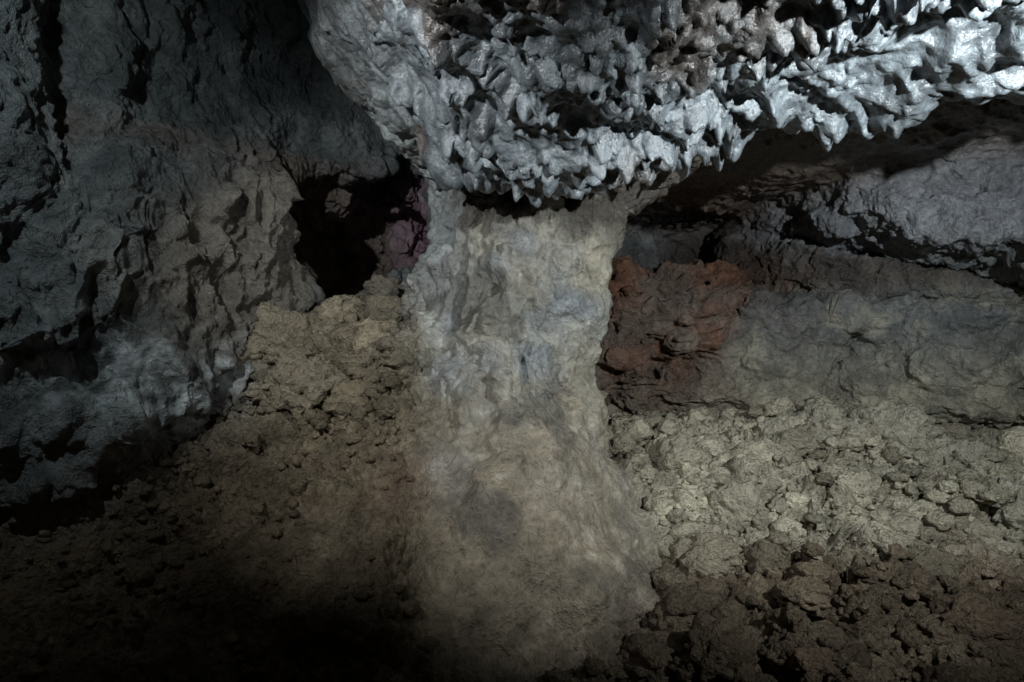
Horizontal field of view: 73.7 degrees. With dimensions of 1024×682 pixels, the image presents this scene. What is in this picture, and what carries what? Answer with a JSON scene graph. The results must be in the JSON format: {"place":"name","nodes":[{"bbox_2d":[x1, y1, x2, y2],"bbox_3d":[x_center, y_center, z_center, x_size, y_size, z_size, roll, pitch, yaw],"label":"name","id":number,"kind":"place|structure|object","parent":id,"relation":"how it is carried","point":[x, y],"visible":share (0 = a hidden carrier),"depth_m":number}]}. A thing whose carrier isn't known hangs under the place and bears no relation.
{"place":"outdoors","nodes":[
{"label":"outdoors","id":0,"kind":"place"},
{"bbox_2d":[0,0,667,515],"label":"cave wall","id":1,"kind":"structure","parent":0,"point":[188,188],"depth_m":3.92},
{"bbox_2d":[0,280,1023,681],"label":"cave floor","id":2,"kind":"structure","parent":0,"point":[380,540],"depth_m":3.20},
{"bbox_2d":[238,350,263,380],"bbox_3d":[-1.691,0.113,4.372,0.687,0.471,0.702,0,0,0],"label":"boulder","id":3,"kind":"object","parent":2,"relation":"on","point":[244,356],"visible":0.03,"depth_m":4.09},
{"bbox_2d":[246,302,318,369],"bbox_3d":[-1.497,0.026,4.407,0.682,0.544,0.652,0,0,44],"label":"boulder","id":4,"kind":"object","parent":2,"relation":"on","point":[275,328],"visible":0.41,"depth_m":4.15},
{"bbox_2d":[264,345,352,418],"bbox_3d":[-1.223,0.284,4.097,0.641,0.520,0.478,0,0,39],"label":"boulder","id":5,"kind":"object","parent":2,"relation":"on","point":[299,380],"visible":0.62,"depth_m":3.90},
{"bbox_2d":[0,290,1023,681],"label":"lava rubble","id":6,"kind":"object","parent":2,"relation":"on","point":[408,628],"visible":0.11,"depth_m":3.38},
{"bbox_2d":[302,0,745,676],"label":"rock pillar","id":7,"kind":"object","parent":2,"relation":"on","point":[540,538],"visible":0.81,"depth_m":3.91},
{"bbox_2d":[198,278,1023,681],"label":"lava clinker","id":8,"kind":"structure","parent":2,"relation":"on","point":[971,611],"depth_m":3.97},
{"bbox_2d":[595,255,782,416],"bbox_3d":[1.372,0.045,6.218,2.210,1.654,1.460,0,0,-36],"label":"red rock outcrop","id":9,"kind":"object","parent":2,"relation":"on","point":[666,335],"visible":0.59,"depth_m":5.77},
{"bbox_2d":[753,417,794,449],"bbox_3d":[1.950,0.710,5.094,0.300,0.286,0.309,0,0,0],"label":"boulder","id":10,"kind":"object","parent":2,"relation":"on","point":[778,431],"visible":0.58,"depth_m":4.98},
{"bbox_2d":[789,397,854,440],"bbox_3d":[2.387,0.649,5.216,0.502,0.443,0.632,0,0,0],"label":"boulder","id":11,"kind":"object","parent":2,"relation":"on","point":[821,414],"visible":0.38,"depth_m":5.07},
{"bbox_2d":[843,398,952,458],"bbox_3d":[2.770,0.694,5.129,0.821,0.527,0.861,0,0,-25],"label":"boulder","id":12,"kind":"object","parent":2,"relation":"on","point":[909,430],"visible":0.53,"depth_m":4.82},
{"bbox_2d":[929,439,1003,468],"bbox_3d":[3.168,0.885,4.815,0.369,0.394,0.546,0,0,-45],"label":"boulder","id":13,"kind":"object","parent":2,"relation":"on","point":[965,451],"visible":0.37,"depth_m":4.71},
{"bbox_2d":[985,473,1023,525],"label":"boulder","id":14,"kind":"object","parent":2,"relation":"on","point":[1013,511],"visible":0.34,"depth_m":4.17},
{"bbox_2d":[298,0,1023,240],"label":"cave ceiling","id":15,"kind":"structure","parent":0,"point":[535,101],"depth_m":3.27},
{"bbox_2d":[662,150,1023,430],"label":"cave wall","id":16,"kind":"structure","parent":0,"point":[902,283],"depth_m":5.42}
]}

